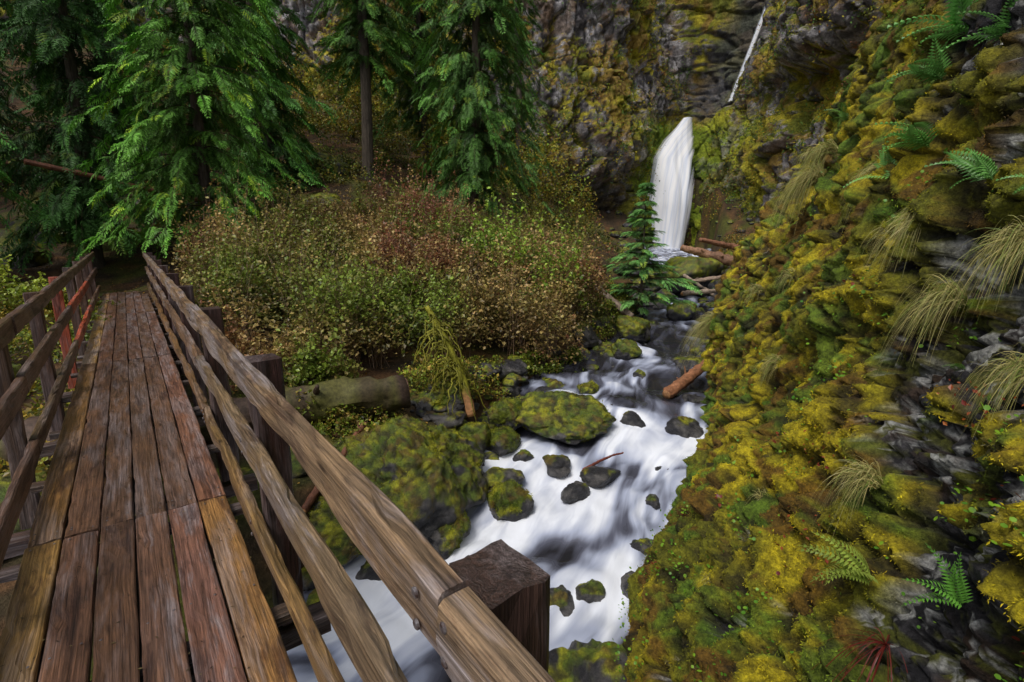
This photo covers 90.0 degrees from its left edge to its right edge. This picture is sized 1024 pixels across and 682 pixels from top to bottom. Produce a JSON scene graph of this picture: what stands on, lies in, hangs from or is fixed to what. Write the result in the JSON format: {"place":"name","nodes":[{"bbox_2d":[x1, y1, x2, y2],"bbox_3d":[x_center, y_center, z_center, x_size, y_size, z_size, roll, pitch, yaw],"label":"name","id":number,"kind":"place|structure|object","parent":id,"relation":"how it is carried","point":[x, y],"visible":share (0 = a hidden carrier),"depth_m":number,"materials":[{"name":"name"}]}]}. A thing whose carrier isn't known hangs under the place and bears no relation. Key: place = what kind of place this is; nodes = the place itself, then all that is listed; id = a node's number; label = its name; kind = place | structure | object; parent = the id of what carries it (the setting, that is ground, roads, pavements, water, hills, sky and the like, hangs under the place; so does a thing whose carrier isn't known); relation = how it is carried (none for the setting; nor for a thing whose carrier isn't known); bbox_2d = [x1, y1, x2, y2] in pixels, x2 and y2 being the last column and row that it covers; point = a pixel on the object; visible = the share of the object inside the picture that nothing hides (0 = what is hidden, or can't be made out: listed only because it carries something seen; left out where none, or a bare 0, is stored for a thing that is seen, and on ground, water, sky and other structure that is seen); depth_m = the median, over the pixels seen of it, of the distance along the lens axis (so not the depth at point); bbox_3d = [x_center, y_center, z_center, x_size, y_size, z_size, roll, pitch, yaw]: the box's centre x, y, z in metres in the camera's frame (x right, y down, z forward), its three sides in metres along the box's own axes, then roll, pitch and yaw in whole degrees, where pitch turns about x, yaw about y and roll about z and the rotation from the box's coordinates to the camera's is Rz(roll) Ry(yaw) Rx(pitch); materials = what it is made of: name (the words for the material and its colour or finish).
{"place":"outdoors","nodes":[
{"label":"outdoors","id":0,"kind":"place"},
{"bbox_2d":[0,33,758,674],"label":"ground","id":1,"kind":"structure","parent":0,"point":[128,271],"depth_m":16.91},
{"bbox_2d":[0,466,48,560],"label":"mossy boulder","id":2,"kind":"object","parent":1,"relation":"on","point":[5,481],"visible":0.07,"depth_m":5.67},
{"bbox_2d":[0,228,50,269],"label":"mossy boulder","id":3,"kind":"object","parent":1,"relation":"on","point":[38,258],"visible":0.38,"depth_m":16.16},
{"bbox_2d":[0,65,50,249],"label":"cedar tree","id":4,"kind":"object","parent":1,"relation":"on","point":[13,194],"visible":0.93,"depth_m":13.95,"materials":[{"name":"green plant"}]},
{"bbox_2d":[0,0,60,191],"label":"fir tree","id":5,"kind":"object","parent":1,"relation":"on","point":[10,112],"visible":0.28,"depth_m":22.23,"materials":[{"name":"green plant"}]},
{"bbox_2d":[0,254,67,316],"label":"green bush","id":6,"kind":"object","parent":1,"relation":"on","point":[15,291],"visible":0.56,"depth_m":12.45,"materials":[{"name":"green plant"}]},
{"bbox_2d":[6,210,76,243],"bbox_3d":[-16.956,-3.888,18.706,2.533,1.818,2.493,0,12,0],"label":"mossy boulder","id":7,"kind":"object","parent":1,"relation":"on","point":[14,224],"visible":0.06,"depth_m":17.88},
{"bbox_2d":[0,0,91,114],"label":"fir tree","id":8,"kind":"object","parent":1,"relation":"on","point":[11,60],"visible":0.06,"depth_m":30.78,"materials":[{"name":"green plant"}]},
{"bbox_2d":[0,287,120,480],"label":"streamside plants","id":9,"kind":"object","parent":1,"relation":"on","point":[29,342],"visible":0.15,"depth_m":9.79,"materials":[{"name":"green plant"}]},
{"bbox_2d":[0,0,194,275],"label":"cedar tree","id":10,"kind":"object","parent":1,"relation":"on","point":[69,195],"visible":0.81,"depth_m":15.37,"materials":[{"name":"green plant"}]},
{"bbox_2d":[4,0,207,189],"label":"fir tree","id":11,"kind":"object","parent":1,"relation":"on","point":[112,44],"visible":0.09,"depth_m":22.64,"materials":[{"name":"green plant"}]},
{"bbox_2d":[23,159,242,211],"bbox_3d":[-11.273,-4.776,16.275,6.258,1.588,0.425,-6,14,-27],"label":"fallen log","id":12,"kind":"object","parent":1,"relation":"on","point":[45,166],"visible":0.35,"depth_m":15.14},
{"bbox_2d":[133,190,200,224],"bbox_3d":[-14.022,-5.524,21.323,2.927,1.894,2.996,0,12,0],"label":"mossy boulder","id":13,"kind":"object","parent":1,"relation":"on","point":[186,215],"visible":0.05,"depth_m":20.41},
{"bbox_2d":[66,0,301,260],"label":"cedar tree","id":14,"kind":"object","parent":1,"relation":"on","point":[185,169],"visible":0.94,"depth_m":14.61,"materials":[{"name":"green plant"}]},
{"bbox_2d":[148,0,249,110],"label":"fir tree","id":15,"kind":"object","parent":1,"relation":"on","point":[196,55],"visible":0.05,"depth_m":31.11,"materials":[{"name":"green plant"}]},
{"bbox_2d":[0,375,410,472],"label":"fallen log","id":16,"kind":"object","parent":1,"relation":"on","point":[391,393],"visible":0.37,"depth_m":7.94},
{"bbox_2d":[216,467,259,504],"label":"mossy boulder","id":17,"kind":"object","parent":1,"relation":"on","point":[234,499],"visible":0.05,"depth_m":6.51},
{"bbox_2d":[178,0,341,197],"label":"fir tree","id":18,"kind":"object","parent":1,"relation":"on","point":[306,146],"visible":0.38,"depth_m":22.27,"materials":[{"name":"green plant"}]},
{"bbox_2d":[0,251,555,681],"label":"wooden footbridge","id":19,"kind":"object","parent":1,"relation":"on","point":[482,615],"visible":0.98,"depth_m":2.65,"materials":[{"name":"brown wood"}]},
{"bbox_2d":[200,286,365,390],"bbox_3d":[-4.630,0.064,9.240,4.357,1.845,1.740,7,14,30],"label":"bramble","id":20,"kind":"object","parent":1,"relation":"on","point":[313,367],"visible":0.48,"depth_m":8.65,"materials":[{"name":"green plant"}]},
{"bbox_2d":[0,61,627,255],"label":"forest understory","id":21,"kind":"object","parent":1,"relation":"on","point":[389,147],"visible":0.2,"depth_m":27.63,"materials":[{"name":"green plant"}]},
{"bbox_2d":[290,435,341,478],"bbox_3d":[-3.038,1.675,7.444,1.204,0.857,1.256,5,13,21],"label":"mossy boulder","id":22,"kind":"object","parent":1,"relation":"on","point":[298,471],"visible":0.05,"depth_m":6.85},
{"bbox_2d":[284,150,350,179],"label":"mossy boulder","id":23,"kind":"object","parent":1,"relation":"on","point":[325,155],"visible":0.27,"depth_m":24.28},
{"bbox_2d":[298,193,341,209],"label":"mossy boulder","id":24,"kind":"object","parent":1,"relation":"on","point":[332,196],"visible":0.12,"depth_m":21.14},
{"bbox_2d":[9,130,637,521],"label":"fallen leaves","id":25,"kind":"object","parent":1,"relation":"on","point":[309,327],"visible":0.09,"depth_m":16.77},
{"bbox_2d":[301,422,366,513],"bbox_3d":[-2.416,1.669,7.024,0.165,0.710,1.517,4,13,17],"label":"driftwood log","id":26,"kind":"object","parent":1,"relation":"on","point":[310,499],"visible":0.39,"depth_m":6.54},
{"bbox_2d":[313,0,405,144],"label":"fir tree","id":27,"kind":"object","parent":1,"relation":"on","point":[340,6],"visible":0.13,"depth_m":32.96,"materials":[{"name":"green plant"}]},
{"bbox_2d":[305,0,427,180],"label":"fir tree","id":28,"kind":"object","parent":1,"relation":"on","point":[366,15],"visible":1,"depth_m":22.83,"materials":[{"name":"green plant"}]},
{"bbox_2d":[309,476,426,565],"bbox_3d":[-1.961,2.248,6.886,1.628,1.142,1.584,-3,13,-16],"label":"mossy boulder","id":29,"kind":"object","parent":1,"relation":"on","point":[342,538],"visible":0.18,"depth_m":6.20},
{"bbox_2d":[163,150,614,377],"bbox_3d":[-2.320,-2.981,15.412,13.869,5.823,11.864,-7,14,-28],"label":"shrub thicket","id":30,"kind":"object","parent":1,"relation":"on","point":[290,252],"visible":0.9,"depth_m":12.16,"materials":[{"name":"green plant"}]},
{"bbox_2d":[210,5,599,239],"bbox_3d":[-5.883,-11.978,27.801,22.980,13.015,9.966,0,12,0],"label":"yellow maple shrub","id":31,"kind":"object","parent":1,"relation":"on","point":[354,117],"visible":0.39,"depth_m":29.02,"materials":[{"name":"green plant"}]},
{"bbox_2d":[337,414,489,543],"bbox_3d":[-1.379,2.032,7.548,2.011,1.882,2.426,6,14,25],"label":"mossy boulder","id":32,"kind":"object","parent":1,"relation":"on","point":[444,513],"visible":0.57,"depth_m":6.86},
{"bbox_2d":[308,377,612,559],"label":"boulder moss tufts","id":33,"kind":"object","parent":32,"relation":"on","point":[491,441],"visible":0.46,"depth_m":7.47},
{"bbox_2d":[371,0,465,189],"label":"fir tree","id":34,"kind":"object","parent":1,"relation":"on","point":[406,91],"visible":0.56,"depth_m":26.00,"materials":[{"name":"green plant"}]},
{"bbox_2d":[359,128,483,244],"bbox_3d":[-3.180,-4.979,17.913,4.668,4.803,2.794,0,12,0],"label":"red brown bush","id":35,"kind":"object","parent":1,"relation":"on","point":[416,201],"visible":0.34,"depth_m":17.92,"materials":[{"name":"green plant"}]},
{"bbox_2d":[90,206,754,680],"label":"stream bank stones","id":36,"kind":"object","parent":1,"relation":"on","point":[510,370],"visible":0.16,"depth_m":10.89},
{"bbox_2d":[409,379,464,411],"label":"mossy boulder","id":37,"kind":"object","parent":1,"relation":"on","point":[459,404],"visible":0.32,"depth_m":9.21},
{"bbox_2d":[238,275,638,447],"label":"bank plants","id":38,"kind":"object","parent":1,"relation":"on","point":[346,423],"visible":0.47,"depth_m":10.06,"materials":[{"name":"green plant"}]},
{"bbox_2d":[407,305,487,428],"bbox_3d":[-1.149,0.432,9.058,1.362,2.115,1.015,4,13,20],"label":"mossy snag","id":39,"kind":"object","parent":1,"relation":"on","point":[455,361],"visible":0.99,"depth_m":8.97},
{"bbox_2d":[456,422,490,451],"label":"mossy boulder","id":40,"kind":"object","parent":1,"relation":"on","point":[481,442],"visible":0.52,"depth_m":8.61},
{"bbox_2d":[408,0,555,220],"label":"cedar tree","id":41,"kind":"object","parent":1,"relation":"on","point":[471,88],"visible":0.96,"depth_m":20.00,"materials":[{"name":"green plant"}]},
{"bbox_2d":[489,0,553,209],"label":"fir tree","id":42,"kind":"object","parent":1,"relation":"on","point":[519,96],"visible":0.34,"depth_m":34.20,"materials":[{"name":"green plant"}]},
{"bbox_2d":[446,182,604,313],"bbox_3d":[0.108,-2.723,14.884,5.088,4.159,2.998,9,15,37],"label":"green bush","id":43,"kind":"object","parent":1,"relation":"on","point":[517,256],"visible":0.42,"depth_m":14.43,"materials":[{"name":"green plant"}]},
{"bbox_2d":[589,278,633,316],"bbox_3d":[3.006,-1.387,16.183,1.871,1.356,0.276,9,15,35],"label":"fallen log","id":44,"kind":"object","parent":1,"relation":"on","point":[618,304],"visible":0.42,"depth_m":15.94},
{"bbox_2d":[591,177,702,314],"bbox_3d":[4.173,-3.008,16.267,3.699,4.294,3.554,0,12,0],"label":"young fir tree","id":45,"kind":"object","parent":1,"relation":"on","point":[646,267],"visible":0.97,"depth_m":16.01,"materials":[{"name":"green plant"}]},
{"bbox_2d":[680,244,732,265],"bbox_3d":[8.156,-3.162,20.036,3.069,1.213,0.605,2,13,9],"label":"driftwood log","id":46,"kind":"object","parent":1,"relation":"on","point":[724,259],"visible":0.57,"depth_m":20.00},
{"bbox_2d":[719,250,732,274],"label":"mossy boulder","id":47,"kind":"object","parent":1,"relation":"on","point":[729,252],"visible":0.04,"depth_m":21.31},
{"bbox_2d":[698,237,739,249],"bbox_3d":[8.727,-3.997,21.373,2.767,0.667,0.352,-7,14,-29],"label":"driftwood log","id":48,"kind":"object","parent":47,"relation":"on","point":[732,246],"visible":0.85,"depth_m":21.11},
{"bbox_2d":[715,226,754,271],"bbox_3d":[13.900,-4.881,26.674,6.978,3.520,28.466,4,13,19],"label":"bank understory","id":49,"kind":"object","parent":1,"relation":"on","point":[738,238],"visible":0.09,"depth_m":35.58,"materials":[{"name":"green plant"}]},
{"bbox_2d":[607,0,1023,681],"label":"round leaf plants","id":50,"kind":"object","parent":1,"relation":"on","point":[971,538],"visible":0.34,"depth_m":3.62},
{"bbox_2d":[622,0,1023,681],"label":"mossy rock wall","id":51,"kind":"structure","parent":1,"relation":"on","point":[936,460],"depth_m":3.22,"materials":[{"name":"plant"}]},
{"bbox_2d":[674,311,714,382],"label":"grass tuft","id":52,"kind":"object","parent":51,"relation":"on","point":[703,326],"visible":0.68,"depth_m":9.41,"materials":[{"name":"green plant"}]},
{"bbox_2d":[740,283,763,306],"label":"grass tuft","id":53,"kind":"object","parent":51,"relation":"on","point":[755,289],"visible":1,"depth_m":7.22,"materials":[{"name":"green plant"}]},
{"bbox_2d":[752,353,783,389],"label":"grass tuft","id":54,"kind":"object","parent":51,"relation":"on","point":[773,361],"visible":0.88,"depth_m":5.17,"materials":[{"name":"plant"}]},
{"bbox_2d":[771,267,794,297],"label":"grass tuft","id":55,"kind":"object","parent":51,"relation":"on","point":[787,275],"visible":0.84,"depth_m":5.68,"materials":[{"name":"green plant"}]},
{"bbox_2d":[753,161,824,258],"bbox_3d":[3.656,-1.704,6.849,0.783,1.338,0.730,0,12,0],"label":"grass tuft","id":56,"kind":"object","parent":51,"relation":"on","point":[799,180],"visible":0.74,"depth_m":6.62,"materials":[{"name":"green plant"}]},
{"bbox_2d":[789,146,817,173],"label":"grass tuft","id":57,"kind":"object","parent":51,"relation":"on","point":[806,153],"visible":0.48,"depth_m":8.07,"materials":[{"name":"plant"}]},
{"bbox_2d":[789,133,838,191],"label":"grass tuft","id":58,"kind":"object","parent":51,"relation":"on","point":[826,148],"visible":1,"depth_m":5.88,"materials":[{"name":"green plant"}]},
{"bbox_2d":[622,0,1023,681],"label":"wall moss tufts","id":59,"kind":"object","parent":51,"relation":"attached to","point":[868,492],"visible":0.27,"depth_m":3.44,"materials":[{"name":"plant"}]},
{"bbox_2d":[823,102,850,121],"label":"sword fern","id":60,"kind":"object","parent":51,"relation":"attached to","point":[842,114],"visible":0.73,"depth_m":7.08,"materials":[{"name":"green plant"}]},
{"bbox_2d":[797,532,877,585],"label":"sword fern","id":61,"kind":"object","parent":51,"relation":"on","point":[857,574],"visible":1,"depth_m":2.43,"materials":[{"name":"green plant"}]},
{"bbox_2d":[809,455,882,541],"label":"grass tuft","id":62,"kind":"object","parent":51,"relation":"on","point":[866,472],"visible":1,"depth_m":2.69,"materials":[{"name":"green plant"}]},
{"bbox_2d":[832,155,879,230],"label":"grass tuft","id":63,"kind":"object","parent":51,"relation":"on","point":[870,168],"visible":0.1,"depth_m":4.48,"materials":[{"name":"green plant"}]},
{"bbox_2d":[811,627,907,681],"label":"dead fern fronds","id":64,"kind":"object","parent":51,"relation":"attached to","point":[884,645],"visible":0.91,"depth_m":2.23,"materials":[{"name":"red plant"}]},
{"bbox_2d":[843,145,898,187],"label":"sword fern","id":65,"kind":"object","parent":51,"relation":"attached to","point":[883,161],"visible":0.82,"depth_m":3.92,"materials":[{"name":"green plant"}]},
{"bbox_2d":[853,219,889,265],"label":"grass tuft","id":66,"kind":"object","parent":51,"relation":"on","point":[880,231],"visible":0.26,"depth_m":3.90,"materials":[{"name":"green plant"}]},
{"bbox_2d":[853,205,920,303],"bbox_3d":[2.512,-0.556,3.421,0.388,0.685,0.337,-6,14,-24],"label":"grass tuft","id":67,"kind":"object","parent":51,"relation":"on","point":[908,220],"visible":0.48,"depth_m":3.35,"materials":[{"name":"green plant"}]},
{"bbox_2d":[775,16,1023,582],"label":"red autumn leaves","id":68,"kind":"object","parent":51,"relation":"on","point":[950,387],"visible":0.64,"depth_m":2.42,"materials":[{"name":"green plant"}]},
{"bbox_2d":[873,121,939,151],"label":"sword fern","id":69,"kind":"object","parent":51,"relation":"attached to","point":[918,141],"visible":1,"depth_m":3.61,"materials":[{"name":"green plant"}]},
{"bbox_2d":[868,274,967,381],"bbox_3d":[2.332,-0.037,2.963,0.363,0.703,0.367,-10,16,-38],"label":"grass tuft","id":70,"kind":"object","parent":51,"relation":"on","point":[943,295],"visible":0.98,"depth_m":2.90,"materials":[{"name":"green plant"}]},
{"bbox_2d":[885,33,950,82],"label":"sword fern","id":71,"kind":"object","parent":51,"relation":"attached to","point":[931,70],"visible":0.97,"depth_m":4.03,"materials":[{"name":"green plant"}]},
{"bbox_2d":[882,0,977,42],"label":"sword fern","id":72,"kind":"object","parent":51,"relation":"attached to","point":[958,26],"visible":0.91,"depth_m":3.73,"materials":[{"name":"green plant"}]},
{"bbox_2d":[902,544,972,608],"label":"sword fern","id":73,"kind":"object","parent":51,"relation":"attached to","point":[952,594],"visible":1,"depth_m":2.01,"materials":[{"name":"green plant"}]},
{"bbox_2d":[924,148,998,188],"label":"sword fern","id":74,"kind":"object","parent":51,"relation":"attached to","point":[983,170],"visible":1,"depth_m":2.91,"materials":[{"name":"green plant"}]},
{"bbox_2d":[939,0,1018,52],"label":"sword fern","id":75,"kind":"object","parent":51,"relation":"attached to","point":[1001,30],"visible":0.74,"depth_m":3.29,"materials":[{"name":"green plant"}]},
{"bbox_2d":[935,215,1023,339],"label":"grass tuft","id":76,"kind":"object","parent":51,"relation":"on","point":[1013,242],"visible":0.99,"depth_m":2.61,"materials":[{"name":"green plant"}]},
{"bbox_2d":[946,351,1023,438],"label":"grass tuft","id":77,"kind":"object","parent":51,"relation":"on","point":[1015,373],"visible":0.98,"depth_m":2.23,"materials":[{"name":"green plant"}]},
{"bbox_2d":[0,0,883,247],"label":"cliff","id":78,"kind":"structure","parent":0,"point":[727,28],"depth_m":49.47,"materials":[{"name":"stone"}]},
{"bbox_2d":[5,0,882,246],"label":"cliff vegetation","id":79,"kind":"object","parent":78,"relation":"attached to","point":[740,87],"visible":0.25,"depth_m":49.17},
{"bbox_2d":[729,8,764,100],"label":"waterfall","id":80,"kind":"structure","parent":78,"relation":"attached to","point":[754,40],"depth_m":54.32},
{"bbox_2d":[287,248,714,681],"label":"stream water","id":81,"kind":"structure","parent":0,"point":[592,535],"depth_m":7.29,"materials":[{"name":"liquid"}]},
{"bbox_2d":[429,510,470,559],"bbox_3d":[-0.875,2.442,6.856,0.711,0.677,0.723,8,15,33],"label":"mossy boulder","id":82,"kind":"object","parent":81,"relation":"in","point":[438,537],"visible":0.52,"depth_m":6.56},
{"bbox_2d":[486,426,520,456],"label":"mossy boulder","id":83,"kind":"object","parent":81,"relation":"in","point":[498,449],"visible":0.69,"depth_m":8.69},
{"bbox_2d":[482,467,524,489],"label":"mossy boulder","id":84,"kind":"object","parent":81,"relation":"in","point":[493,475],"visible":0.52,"depth_m":7.72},
{"bbox_2d":[487,398,521,429],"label":"mossy boulder","id":85,"kind":"object","parent":81,"relation":"in","point":[513,424],"visible":0.69,"depth_m":9.19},
{"bbox_2d":[487,481,533,521],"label":"mossy boulder","id":86,"kind":"object","parent":81,"relation":"in","point":[526,507],"visible":0.88,"depth_m":7.18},
{"bbox_2d":[512,449,533,461],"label":"mossy boulder","id":87,"kind":"object","parent":81,"relation":"in","point":[524,455],"visible":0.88,"depth_m":8.43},
{"bbox_2d":[542,454,570,477],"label":"mossy boulder","id":88,"kind":"object","parent":81,"relation":"on","point":[558,466],"visible":1,"depth_m":8.01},
{"bbox_2d":[550,585,574,616],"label":"stream rock","id":89,"kind":"object","parent":81,"relation":"in","point":[561,597],"visible":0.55,"depth_m":5.66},
{"bbox_2d":[515,390,615,444],"bbox_3d":[0.954,1.397,9.339,1.818,0.882,1.347,0,12,0],"label":"mossy boulder","id":90,"kind":"object","parent":81,"relation":"in","point":[531,415],"visible":0.96,"depth_m":9.03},
{"bbox_2d":[561,481,589,503],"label":"stream rock","id":91,"kind":"object","parent":81,"relation":"in","point":[574,492],"visible":0.94,"depth_m":7.45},
{"bbox_2d":[548,639,627,681],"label":"stream rock","id":92,"kind":"object","parent":81,"relation":"in","point":[591,660],"visible":0.62,"depth_m":4.38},
{"bbox_2d":[577,381,598,393],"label":"mossy boulder","id":93,"kind":"object","parent":81,"relation":"in","point":[589,391],"visible":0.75,"depth_m":10.55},
{"bbox_2d":[575,579,605,603],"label":"mossy boulder","id":94,"kind":"object","parent":81,"relation":"in","point":[591,591],"visible":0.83,"depth_m":5.72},
{"bbox_2d":[580,466,620,487],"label":"stream rock","id":95,"kind":"object","parent":81,"relation":"in","point":[596,476],"visible":0.87,"depth_m":7.70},
{"bbox_2d":[611,339,641,359],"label":"mossy boulder","id":96,"kind":"object","parent":81,"relation":"in","point":[624,349],"visible":0.99,"depth_m":12.72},
{"bbox_2d":[620,571,634,597],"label":"stream rock","id":97,"kind":"object","parent":81,"relation":"in","point":[624,585],"visible":0.1,"depth_m":5.85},
{"bbox_2d":[620,411,645,427],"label":"stream rock","id":98,"kind":"object","parent":81,"relation":"in","point":[632,418],"visible":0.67,"depth_m":9.18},
{"bbox_2d":[616,315,650,342],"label":"mossy boulder","id":99,"kind":"object","parent":81,"relation":"in","point":[636,329],"visible":0.98,"depth_m":14.16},
{"bbox_2d":[630,538,653,554],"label":"mossy boulder","id":100,"kind":"object","parent":81,"relation":"in","point":[645,543],"visible":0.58,"depth_m":6.45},
{"bbox_2d":[645,494,659,509],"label":"stream rock","id":101,"kind":"object","parent":81,"relation":"in","point":[651,500],"visible":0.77,"depth_m":7.27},
{"bbox_2d":[666,301,696,320],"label":"mossy boulder","id":102,"kind":"object","parent":81,"relation":"in","point":[682,311],"visible":0.82,"depth_m":16.51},
{"bbox_2d":[662,359,704,398],"bbox_3d":[4.032,0.631,11.007,2.555,0.753,0.308,-11,16,-41],"label":"fallen log","id":103,"kind":"object","parent":81,"relation":"on","point":[676,387],"visible":0.57,"depth_m":10.46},
{"bbox_2d":[665,416,703,437],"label":"stream rock","id":104,"kind":"object","parent":81,"relation":"in","point":[685,426],"visible":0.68,"depth_m":8.80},
{"bbox_2d":[659,256,724,296],"bbox_3d":[7.103,-2.500,20.583,2.516,1.856,3.072,8,15,33],"label":"mossy boulder","id":105,"kind":"object","parent":81,"relation":"in","point":[692,267],"visible":0.45,"depth_m":19.50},
{"bbox_2d":[682,393,704,403],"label":"stream rock","id":106,"kind":"object","parent":81,"relation":"in","point":[693,398],"visible":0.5,"depth_m":9.99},
{"bbox_2d":[681,289,716,295],"bbox_3d":[6.613,-1.645,17.096,2.133,0.236,0.260,-3,13,-16],"label":"driftwood log","id":107,"kind":"object","parent":81,"relation":"in","point":[691,292],"visible":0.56,"depth_m":16.95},
{"bbox_2d":[644,117,692,248],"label":"waterfall","id":108,"kind":"structure","parent":0,"point":[672,195],"depth_m":55.47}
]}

